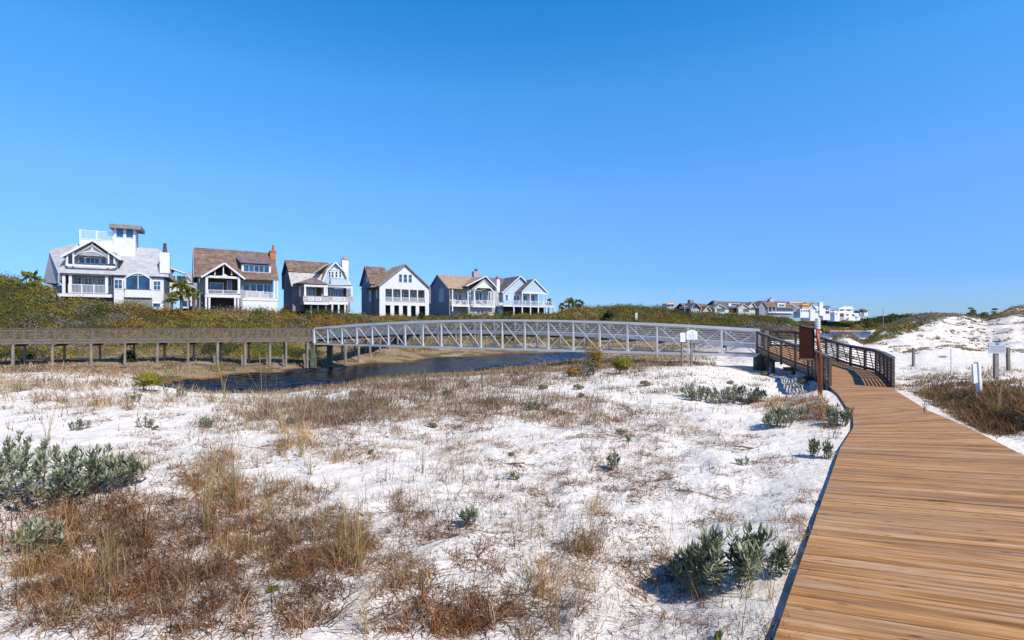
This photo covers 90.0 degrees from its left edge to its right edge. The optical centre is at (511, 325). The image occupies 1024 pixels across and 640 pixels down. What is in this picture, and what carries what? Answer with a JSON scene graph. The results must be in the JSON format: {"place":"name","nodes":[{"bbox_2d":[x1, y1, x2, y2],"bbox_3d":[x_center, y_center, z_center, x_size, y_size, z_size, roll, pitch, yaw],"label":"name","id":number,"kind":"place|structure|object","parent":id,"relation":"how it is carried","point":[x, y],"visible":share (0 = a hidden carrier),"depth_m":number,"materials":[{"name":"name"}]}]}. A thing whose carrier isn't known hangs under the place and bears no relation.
{"place":"outdoors","nodes":[
{"label":"outdoors","id":0,"kind":"place"},
{"bbox_2d":[0,369,50,391],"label":"arching grass","id":1,"kind":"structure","parent":0,"point":[17,384],"depth_m":17.49,"materials":[{"name":"plant"}]},
{"bbox_2d":[52,383,135,409],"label":"arching grass","id":2,"kind":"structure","parent":0,"point":[96,400],"depth_m":14.81,"materials":[{"name":"plant"}]},
{"bbox_2d":[149,390,192,402],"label":"arching grass","id":3,"kind":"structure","parent":0,"point":[172,397],"depth_m":16.56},
{"bbox_2d":[160,352,589,393],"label":"creek water","id":4,"kind":"structure","parent":0,"point":[292,378],"depth_m":50.04,"materials":[{"name":"blue liquid"}]},
{"bbox_2d":[0,279,1023,639],"bbox_3d":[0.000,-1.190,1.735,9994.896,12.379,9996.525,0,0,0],"label":"ground","id":5,"kind":"structure","parent":0,"point":[810,475],"depth_m":9.15,"materials":[{"name":"sand"}]},
{"bbox_2d":[1,516,51,576],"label":"sea oats","id":6,"kind":"object","parent":5,"relation":"on","point":[22,552],"visible":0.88,"depth_m":5.10,"materials":[{"name":"beige plant"}]},
{"bbox_2d":[0,429,59,480],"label":"silver leaf shrub","id":7,"kind":"object","parent":5,"relation":"on","point":[44,446],"visible":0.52,"depth_m":8.70,"materials":[{"name":"green plant"}]},
{"bbox_2d":[15,268,45,286],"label":"palm tree","id":8,"kind":"object","parent":5,"relation":"on","point":[31,276],"visible":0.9,"depth_m":73.97,"materials":[{"name":"green plant"}]},
{"bbox_2d":[6,514,71,554],"bbox_3d":[-5.173,2.319,5.617,0.626,0.423,0.419,0,0,0],"label":"silver leaf shrub","id":9,"kind":"object","parent":5,"relation":"on","point":[39,532],"visible":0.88,"depth_m":5.64,"materials":[{"name":"green plant"}]},
{"bbox_2d":[36,403,57,440],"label":"sea oats","id":10,"kind":"object","parent":5,"relation":"on","point":[48,433],"visible":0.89,"depth_m":10.63,"materials":[{"name":"beige plant"}]},
{"bbox_2d":[20,378,87,404],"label":"arching grass","id":11,"kind":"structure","parent":5,"relation":"on","point":[60,398],"depth_m":15.29,"materials":[{"name":"plant"}]},
{"bbox_2d":[0,443,125,512],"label":"silver leaf shrub","id":12,"kind":"object","parent":5,"relation":"on","point":[40,462],"visible":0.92,"depth_m":7.07,"materials":[{"name":"green plant"}]},
{"bbox_2d":[67,418,93,430],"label":"silver leaf shrub","id":13,"kind":"object","parent":5,"relation":"on","point":[80,422],"visible":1,"depth_m":12.01,"materials":[{"name":"green plant"}]},
{"bbox_2d":[55,528,136,577],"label":"sea oats","id":14,"kind":"object","parent":5,"relation":"on","point":[107,555],"visible":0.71,"depth_m":4.97,"materials":[{"name":"brown plant"}]},
{"bbox_2d":[60,451,150,496],"bbox_3d":[-5.949,2.123,7.444,1.014,0.641,0.846,0,0,0],"label":"silver leaf shrub","id":15,"kind":"object","parent":5,"relation":"on","point":[93,465],"visible":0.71,"depth_m":7.33,"materials":[{"name":"green plant"}]},
{"bbox_2d":[43,223,174,310],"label":"beach house","id":16,"kind":"structure","parent":5,"relation":"on","point":[123,266],"depth_m":82.02,"materials":[{"name":"grey"}]},
{"bbox_2d":[85,257,99,263],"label":"window","id":17,"kind":"structure","parent":16,"relation":"in","point":[88,260],"depth_m":80.75,"materials":[{"name":"blue glass"}]},
{"bbox_2d":[114,279,122,288],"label":"window","id":18,"kind":"structure","parent":16,"relation":"in","point":[118,283],"depth_m":81.26,"materials":[{"name":"white glass"}]},
{"bbox_2d":[116,229,123,237],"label":"window","id":19,"kind":"structure","parent":16,"relation":"in","point":[119,232],"depth_m":84.07,"materials":[{"name":"blue glass"}]},
{"bbox_2d":[125,229,133,237],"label":"window","id":20,"kind":"structure","parent":16,"relation":"in","point":[128,233],"depth_m":84.64,"materials":[{"name":"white glass"}]},
{"bbox_2d":[124,272,151,289],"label":"window","id":21,"kind":"structure","parent":16,"relation":"in","point":[130,282],"depth_m":82.26,"materials":[{"name":"blue glass"}]},
{"bbox_2d":[153,281,160,289],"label":"window","id":22,"kind":"structure","parent":16,"relation":"in","point":[156,284],"depth_m":83.72,"materials":[{"name":"white glass"}]},
{"bbox_2d":[69,517,180,556],"bbox_3d":[-4.645,2.473,6.168,1.167,0.112,0.839,0,0,-37],"label":"dead branch","id":23,"kind":"object","parent":5,"relation":"on","point":[131,524],"visible":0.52,"depth_m":6.25,"materials":[{"name":"brown wood"}]},
{"bbox_2d":[119,349,136,362],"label":"evergreen bush","id":24,"kind":"object","parent":5,"relation":"on","point":[130,356],"visible":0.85,"depth_m":49.90,"materials":[{"name":"green plant"}]},
{"bbox_2d":[109,393,153,411],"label":"arching grass","id":25,"kind":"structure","parent":5,"relation":"on","point":[128,406],"depth_m":14.55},
{"bbox_2d":[124,390,142,401],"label":"silver leaf shrub","id":26,"kind":"object","parent":5,"relation":"on","point":[134,396],"visible":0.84,"depth_m":15.76,"materials":[{"name":"green plant"}]},
{"bbox_2d":[135,416,154,427],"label":"silver leaf shrub","id":27,"kind":"object","parent":5,"relation":"on","point":[150,422],"visible":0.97,"depth_m":12.43,"materials":[{"name":"green plant"}]},
{"bbox_2d":[126,370,166,390],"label":"flowering bush","id":28,"kind":"object","parent":5,"relation":"on","point":[146,379],"visible":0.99,"depth_m":18.82,"materials":[{"name":"yellow plant"}]},
{"bbox_2d":[0,328,313,367],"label":"boardwalk","id":29,"kind":"structure","parent":5,"relation":"on","point":[14,342],"depth_m":49.75,"materials":[{"name":"brown wood"}]},
{"bbox_2d":[162,292,178,310],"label":"palm tree","id":30,"kind":"object","parent":5,"relation":"on","point":[171,301],"visible":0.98,"depth_m":81.87,"materials":[{"name":"green plant"}]},
{"bbox_2d":[163,386,188,396],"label":"silver leaf shrub","id":31,"kind":"object","parent":5,"relation":"on","point":[180,391],"visible":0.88,"depth_m":18.46,"materials":[{"name":"green plant"}]},
{"bbox_2d":[170,268,188,306],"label":"beach house","id":32,"kind":"structure","parent":5,"relation":"on","point":[186,299],"depth_m":121.07,"materials":[{"name":"beige"}]},
{"bbox_2d":[165,278,194,310],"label":"palm tree","id":33,"kind":"object","parent":5,"relation":"on","point":[181,285],"visible":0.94,"depth_m":83.59,"materials":[{"name":"green plant"}]},
{"bbox_2d":[185,272,196,307],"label":"cottage","id":34,"kind":"structure","parent":5,"relation":"on","point":[189,278],"depth_m":112.50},
{"bbox_2d":[185,287,202,310],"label":"palm tree","id":35,"kind":"object","parent":5,"relation":"on","point":[194,290],"visible":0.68,"depth_m":85.82,"materials":[{"name":"green plant"}]},
{"bbox_2d":[167,433,242,531],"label":"sea oats","id":36,"kind":"object","parent":5,"relation":"on","point":[205,522],"visible":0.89,"depth_m":6.26,"materials":[{"name":"beige plant"}]},
{"bbox_2d":[199,415,213,427],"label":"silver leaf shrub","id":37,"kind":"object","parent":5,"relation":"on","point":[206,421],"visible":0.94,"depth_m":12.49,"materials":[{"name":"green plant"}]},
{"bbox_2d":[188,390,235,404],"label":"arching grass","id":38,"kind":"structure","parent":5,"relation":"on","point":[211,397],"depth_m":16.91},
{"bbox_2d":[176,446,248,479],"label":"arching grass","id":39,"kind":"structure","parent":5,"relation":"on","point":[219,465],"depth_m":8.63,"materials":[{"name":"plant"}]},
{"bbox_2d":[192,245,278,311],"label":"beach house","id":40,"kind":"structure","parent":5,"relation":"on","point":[222,278],"depth_m":95.01,"materials":[{"name":"white wood"}]},
{"bbox_2d":[210,282,223,289],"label":"window","id":41,"kind":"structure","parent":40,"relation":"in","point":[213,286],"depth_m":93.12,"materials":[{"name":"blue glass"}]},
{"bbox_2d":[243,265,268,272],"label":"window","id":42,"kind":"structure","parent":40,"relation":"in","point":[246,268],"depth_m":96.55,"materials":[{"name":"blue glass"}]},
{"bbox_2d":[217,419,257,506],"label":"sea oats","id":43,"kind":"object","parent":5,"relation":"on","point":[233,486],"visible":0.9,"depth_m":7.16,"materials":[{"name":"beige plant"}]},
{"bbox_2d":[246,351,274,409],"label":"sea oats","id":44,"kind":"object","parent":5,"relation":"on","point":[261,383],"visible":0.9,"depth_m":15.97,"materials":[{"name":"beige plant"}]},
{"bbox_2d":[271,389,287,428],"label":"sea oats","id":45,"kind":"object","parent":5,"relation":"on","point":[280,421],"visible":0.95,"depth_m":12.69,"materials":[{"name":"beige plant"}]},
{"bbox_2d":[277,398,311,457],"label":"sea oats","id":46,"kind":"object","parent":5,"relation":"on","point":[300,446],"visible":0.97,"depth_m":10.04,"materials":[{"name":"beige plant"}]},
{"bbox_2d":[290,424,330,475],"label":"sea oats","id":47,"kind":"object","parent":5,"relation":"on","point":[310,472],"visible":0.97,"depth_m":8.84,"materials":[{"name":"beige plant"}]},
{"bbox_2d":[281,257,353,313],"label":"beach house","id":48,"kind":"structure","parent":5,"relation":"on","point":[307,286],"depth_m":105.52,"materials":[{"name":"white wood"}]},
{"bbox_2d":[334,510,390,570],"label":"sea oats","id":49,"kind":"object","parent":5,"relation":"on","point":[362,555],"visible":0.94,"depth_m":5.40,"materials":[{"name":"beige plant"}]},
{"bbox_2d":[355,572,384,634],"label":"sea oats","id":50,"kind":"object","parent":5,"relation":"on","point":[366,612],"visible":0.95,"depth_m":4.18,"materials":[{"name":"beige plant"}]},
{"bbox_2d":[329,319,427,364],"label":"boardwalk","id":51,"kind":"structure","parent":5,"relation":"on","point":[344,352],"depth_m":65.46,"materials":[{"name":"grey wood"}]},
{"bbox_2d":[347,499,437,519],"bbox_3d":[-1.647,2.554,6.926,1.061,0.075,0.921,0,0,-45],"label":"dead branch","id":52,"kind":"object","parent":5,"relation":"on","point":[392,511],"visible":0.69,"depth_m":7.09,"materials":[{"name":"grey wood"}]},
{"bbox_2d":[359,264,430,315],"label":"beach house","id":53,"kind":"structure","parent":5,"relation":"on","point":[404,289],"depth_m":120.24,"materials":[{"name":"beige"}]},
{"bbox_2d":[367,568,460,627],"bbox_3d":[-0.983,2.518,4.809,0.583,0.103,1.136,0,0,37],"label":"dead branch","id":54,"kind":"object","parent":5,"relation":"on","point":[418,589],"visible":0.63,"depth_m":4.92,"materials":[{"name":"brown wood"}]},
{"bbox_2d":[418,437,441,473],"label":"sea oats","id":55,"kind":"object","parent":5,"relation":"on","point":[423,463],"visible":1,"depth_m":8.83,"materials":[{"name":"beige plant"}]},
{"bbox_2d":[405,527,517,554],"bbox_3d":[-0.572,2.500,6.095,1.519,0.124,0.903,0,0,0],"label":"dead branch","id":56,"kind":"object","parent":5,"relation":"on","point":[454,535],"visible":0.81,"depth_m":6.06,"materials":[{"name":"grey wood"}]},
{"bbox_2d":[429,269,497,315],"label":"beach house","id":57,"kind":"structure","parent":5,"relation":"on","point":[451,294],"depth_m":135.31,"materials":[{"name":"beige"}]},
{"bbox_2d":[456,504,480,526],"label":"silver leaf shrub","id":58,"kind":"object","parent":5,"relation":"on","point":[472,514],"visible":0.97,"depth_m":6.32,"materials":[{"name":"green plant"}]},
{"bbox_2d":[415,592,562,639],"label":"dead branch","id":59,"kind":"object","parent":5,"relation":"on","point":[514,615],"visible":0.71,"depth_m":4.47,"materials":[{"name":"brown wood"}]},
{"bbox_2d":[0,270,990,361],"bbox_3d":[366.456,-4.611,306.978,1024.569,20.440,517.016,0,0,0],"label":"hillside scrub","id":60,"kind":"object","parent":5,"relation":"on","point":[744,317],"visible":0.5,"depth_m":77.06,"materials":[{"name":"green plant"}]},
{"bbox_2d":[478,454,535,470],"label":"dead branch","id":61,"kind":"object","parent":5,"relation":"on","point":[511,463],"visible":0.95,"depth_m":9.50,"materials":[{"name":"grey wood"}]},
{"bbox_2d":[482,276,553,316],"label":"beach house","id":62,"kind":"structure","parent":5,"relation":"on","point":[517,295],"depth_m":144.57,"materials":[{"name":"grey"}]},
{"bbox_2d":[519,398,549,409],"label":"silver leaf shrub","id":63,"kind":"object","parent":5,"relation":"on","point":[534,404],"visible":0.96,"depth_m":15.38,"materials":[{"name":"green plant"}]},
{"bbox_2d":[309,319,770,370],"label":"steel footbridge","id":64,"kind":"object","parent":5,"relation":"on","point":[329,338],"visible":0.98,"depth_m":41.45,"materials":[{"name":"grey metal"}]},
{"bbox_2d":[536,549,588,634],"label":"sea oats","id":65,"kind":"object","parent":5,"relation":"on","point":[555,627],"visible":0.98,"depth_m":4.17,"materials":[{"name":"beige plant"}]},
{"bbox_2d":[564,297,575,311],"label":"palm tree","id":66,"kind":"object","parent":5,"relation":"on","point":[570,300],"visible":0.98,"depth_m":147.62,"materials":[{"name":"green plant"}]},
{"bbox_2d":[565,367,581,375],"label":"evergreen bush","id":67,"kind":"object","parent":5,"relation":"on","point":[570,370],"visible":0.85,"depth_m":25.07,"materials":[{"name":"brown plant"}]},
{"bbox_2d":[576,357,598,376],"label":"bare shrub","id":68,"kind":"object","parent":5,"relation":"on","point":[587,366],"visible":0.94,"depth_m":25.08,"materials":[{"name":"grey plant"}]},
{"bbox_2d":[583,342,605,374],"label":"flowering bush","id":69,"kind":"object","parent":5,"relation":"on","point":[595,355],"visible":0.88,"depth_m":25.42,"materials":[{"name":"brown plant"}]},
{"bbox_2d":[582,489,610,549],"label":"sea oats","id":70,"kind":"object","parent":5,"relation":"on","point":[591,538],"visible":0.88,"depth_m":5.71,"materials":[{"name":"beige plant"}]},
{"bbox_2d":[557,428,650,440],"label":"dead branch","id":71,"kind":"object","parent":5,"relation":"on","point":[603,434],"visible":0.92,"depth_m":11.66,"materials":[{"name":"brown wood"}]},
{"bbox_2d":[603,310,615,319],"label":"evergreen bush","id":72,"kind":"object","parent":5,"relation":"on","point":[610,314],"visible":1,"depth_m":135.66,"materials":[{"name":"green plant"}]},
{"bbox_2d":[605,451,620,470],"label":"silver leaf shrub","id":73,"kind":"object","parent":5,"relation":"on","point":[611,460],"visible":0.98,"depth_m":8.99,"materials":[{"name":"green plant"}]},
{"bbox_2d":[610,356,634,373],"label":"flowering bush","id":74,"kind":"object","parent":5,"relation":"on","point":[625,363],"visible":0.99,"depth_m":25.04,"materials":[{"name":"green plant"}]},
{"bbox_2d":[662,302,683,309],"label":"beach house","id":75,"kind":"structure","parent":5,"relation":"on","point":[670,304],"depth_m":215.47,"materials":[{"name":"white"}]},
{"bbox_2d":[668,545,695,580],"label":"silver leaf shrub","id":76,"kind":"object","parent":5,"relation":"on","point":[679,558],"visible":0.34,"depth_m":5.13,"materials":[{"name":"green plant"}]},
{"bbox_2d":[680,333,684,365],"bbox_3d":[10.109,1.611,30.424,0.400,2.380,0.120,0,0,-29],"label":"notice sign","id":77,"kind":"object","parent":5,"relation":"on","point":[682,337],"visible":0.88,"depth_m":30.40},
{"bbox_2d":[686,330,696,365],"bbox_3d":[10.358,1.474,29.522,0.628,2.505,0.138,0,0,0],"label":"notice sign","id":78,"kind":"object","parent":5,"relation":"on","point":[691,335],"visible":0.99,"depth_m":29.46,"materials":[{"name":"white"}]},
{"bbox_2d":[675,300,712,313],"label":"beach house","id":79,"kind":"structure","parent":5,"relation":"on","point":[690,306],"depth_m":210.53,"materials":[{"name":"grey wood"}]},
{"bbox_2d":[669,486,723,501],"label":"dead branch","id":80,"kind":"object","parent":5,"relation":"on","point":[679,489],"visible":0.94,"depth_m":7.72,"materials":[{"name":"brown wood"}]},
{"bbox_2d":[680,383,716,402],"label":"silver leaf shrub","id":81,"kind":"object","parent":5,"relation":"on","point":[691,393],"visible":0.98,"depth_m":17.30,"materials":[{"name":"green plant"}]},
{"bbox_2d":[674,519,726,597],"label":"sea oats","id":82,"kind":"object","parent":5,"relation":"on","point":[693,571],"visible":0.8,"depth_m":4.70,"materials":[{"name":"beige plant"}]},
{"bbox_2d":[713,630,723,639],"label":"green sprig","id":83,"kind":"object","parent":5,"relation":"on","point":[716,636],"visible":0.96,"depth_m":3.80,"materials":[{"name":"green plant"}]},
{"bbox_2d":[666,520,777,596],"bbox_3d":[1.927,2.177,4.760,0.836,0.777,0.819,0,0,-45],"label":"silver leaf shrub","id":84,"kind":"object","parent":5,"relation":"on","point":[714,553],"visible":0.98,"depth_m":4.64,"materials":[{"name":"green plant"}]},
{"bbox_2d":[707,300,757,314],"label":"beach house","id":85,"kind":"structure","parent":5,"relation":"on","point":[732,307],"depth_m":231.69,"materials":[{"name":"grey"}]},
{"bbox_2d":[698,383,768,404],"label":"silver leaf shrub","id":86,"kind":"object","parent":5,"relation":"on","point":[754,396],"visible":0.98,"depth_m":17.22,"materials":[{"name":"green plant"}]},
{"bbox_2d":[738,547,763,598],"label":"sea oats","id":87,"kind":"object","parent":5,"relation":"on","point":[750,579],"visible":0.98,"depth_m":4.39,"materials":[{"name":"beige plant"}]},
{"bbox_2d":[756,549,775,601],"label":"sea oats","id":88,"kind":"object","parent":5,"relation":"on","point":[769,597],"visible":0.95,"depth_m":4.28,"materials":[{"name":"beige plant"}]},
{"bbox_2d":[754,297,794,317],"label":"beach house","id":89,"kind":"structure","parent":5,"relation":"on","point":[770,306],"depth_m":269.35,"materials":[{"name":"white wood"}]},
{"bbox_2d":[757,538,797,577],"bbox_3d":[2.431,2.142,4.704,0.404,0.409,0.307,0,0,0],"label":"silver leaf shrub","id":90,"kind":"object","parent":5,"relation":"on","point":[780,553],"visible":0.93,"depth_m":4.67,"materials":[{"name":"green plant"}]},
{"bbox_2d":[761,406,797,428],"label":"silver leaf shrub","id":91,"kind":"object","parent":5,"relation":"on","point":[775,412],"visible":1,"depth_m":11.80,"materials":[{"name":"green plant"}]},
{"bbox_2d":[786,406,807,418],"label":"silver leaf shrub","id":92,"kind":"object","parent":5,"relation":"on","point":[800,411],"visible":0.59,"depth_m":13.05,"materials":[{"name":"green plant"}]},
{"bbox_2d":[787,301,809,317],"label":"beach house","id":93,"kind":"structure","parent":5,"relation":"on","point":[801,310],"depth_m":302.22,"materials":[{"name":"beige paint"}]},
{"bbox_2d":[798,318,822,395],"bbox_3d":[9.521,1.208,16.442,1.015,2.931,0.275,0,0,-20],"label":"sign post","id":94,"kind":"object","parent":5,"relation":"on","point":[806,342],"visible":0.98,"depth_m":16.47,"materials":[{"name":"brown wood"}]},
{"bbox_2d":[807,437,821,456],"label":"silver leaf shrub","id":95,"kind":"object","parent":5,"relation":"on","point":[815,444],"visible":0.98,"depth_m":9.03,"materials":[{"name":"green plant"}]},
{"bbox_2d":[801,302,829,320],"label":"beach house","id":96,"kind":"structure","parent":5,"relation":"on","point":[820,311],"depth_m":334.23,"materials":[{"name":"white"}]},
{"bbox_2d":[820,438,836,458],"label":"silver leaf shrub","id":97,"kind":"object","parent":5,"relation":"on","point":[828,446],"visible":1,"depth_m":8.78,"materials":[{"name":"green plant"}]},
{"bbox_2d":[827,309,843,320],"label":"beach house","id":98,"kind":"structure","parent":5,"relation":"on","point":[835,315],"depth_m":402.32,"materials":[{"name":"white"}]},
{"bbox_2d":[823,402,856,426],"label":"silver leaf shrub","id":99,"kind":"object","parent":5,"relation":"on","point":[845,416],"visible":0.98,"depth_m":11.64,"materials":[{"name":"green plant"}]},
{"bbox_2d":[838,306,859,319],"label":"beach house","id":100,"kind":"structure","parent":5,"relation":"on","point":[847,311],"depth_m":444.44,"materials":[{"name":"white"}]},
{"bbox_2d":[756,330,1023,639],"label":"boardwalk","id":101,"kind":"structure","parent":5,"relation":"on","point":[920,519],"depth_m":5.61,"materials":[{"name":"brown wood"}]},
{"bbox_2d":[815,304,1023,358],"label":"dune scrub","id":102,"kind":"object","parent":5,"relation":"on","point":[896,326],"visible":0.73,"depth_m":46.62,"materials":[{"name":"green plant"}]},
{"bbox_2d":[971,362,981,392],"bbox_3d":[13.352,1.708,14.716,0.325,1.323,0.110,-7,3,-23],"label":"marker post","id":103,"kind":"object","parent":5,"relation":"on","point":[976,374],"visible":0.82,"depth_m":14.68,"materials":[{"name":"plastic"}]},
{"bbox_2d":[974,386,1016,416],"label":"sea oats","id":104,"kind":"object","parent":5,"relation":"on","point":[999,408],"visible":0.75,"depth_m":12.07,"materials":[{"name":"brown plant"}]},
{"bbox_2d":[988,341,1005,378],"bbox_3d":[18.271,1.498,19.312,0.641,1.865,0.177,0,0,0],"label":"notice sign","id":105,"kind":"object","parent":5,"relation":"on","point":[996,348],"visible":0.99,"depth_m":19.27,"materials":[{"name":"white"}]},
{"bbox_2d":[1006,347,1010,370],"bbox_3d":[21.418,1.584,22.102,0.142,1.303,0.100,0,0,0],"label":"fence post","id":106,"kind":"object","parent":5,"relation":"on","point":[1008,366],"visible":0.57,"depth_m":22.05,"materials":[{"name":"grey wood"}]},
{"bbox_2d":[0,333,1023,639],"bbox_3d":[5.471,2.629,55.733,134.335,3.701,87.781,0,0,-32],"label":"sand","id":107,"kind":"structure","parent":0,"point":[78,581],"depth_m":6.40,"materials":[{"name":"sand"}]},
{"bbox_2d":[0,0,1023,321],"label":"sky","id":108,"kind":"structure","parent":0,"point":[868,155],"materials":[{"name":"blue"}]},
{"bbox_2d":[815,331,871,337],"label":"lake water","id":109,"kind":"structure","parent":0,"point":[862,334],"depth_m":297.69,"materials":[{"name":"blue liquid"}]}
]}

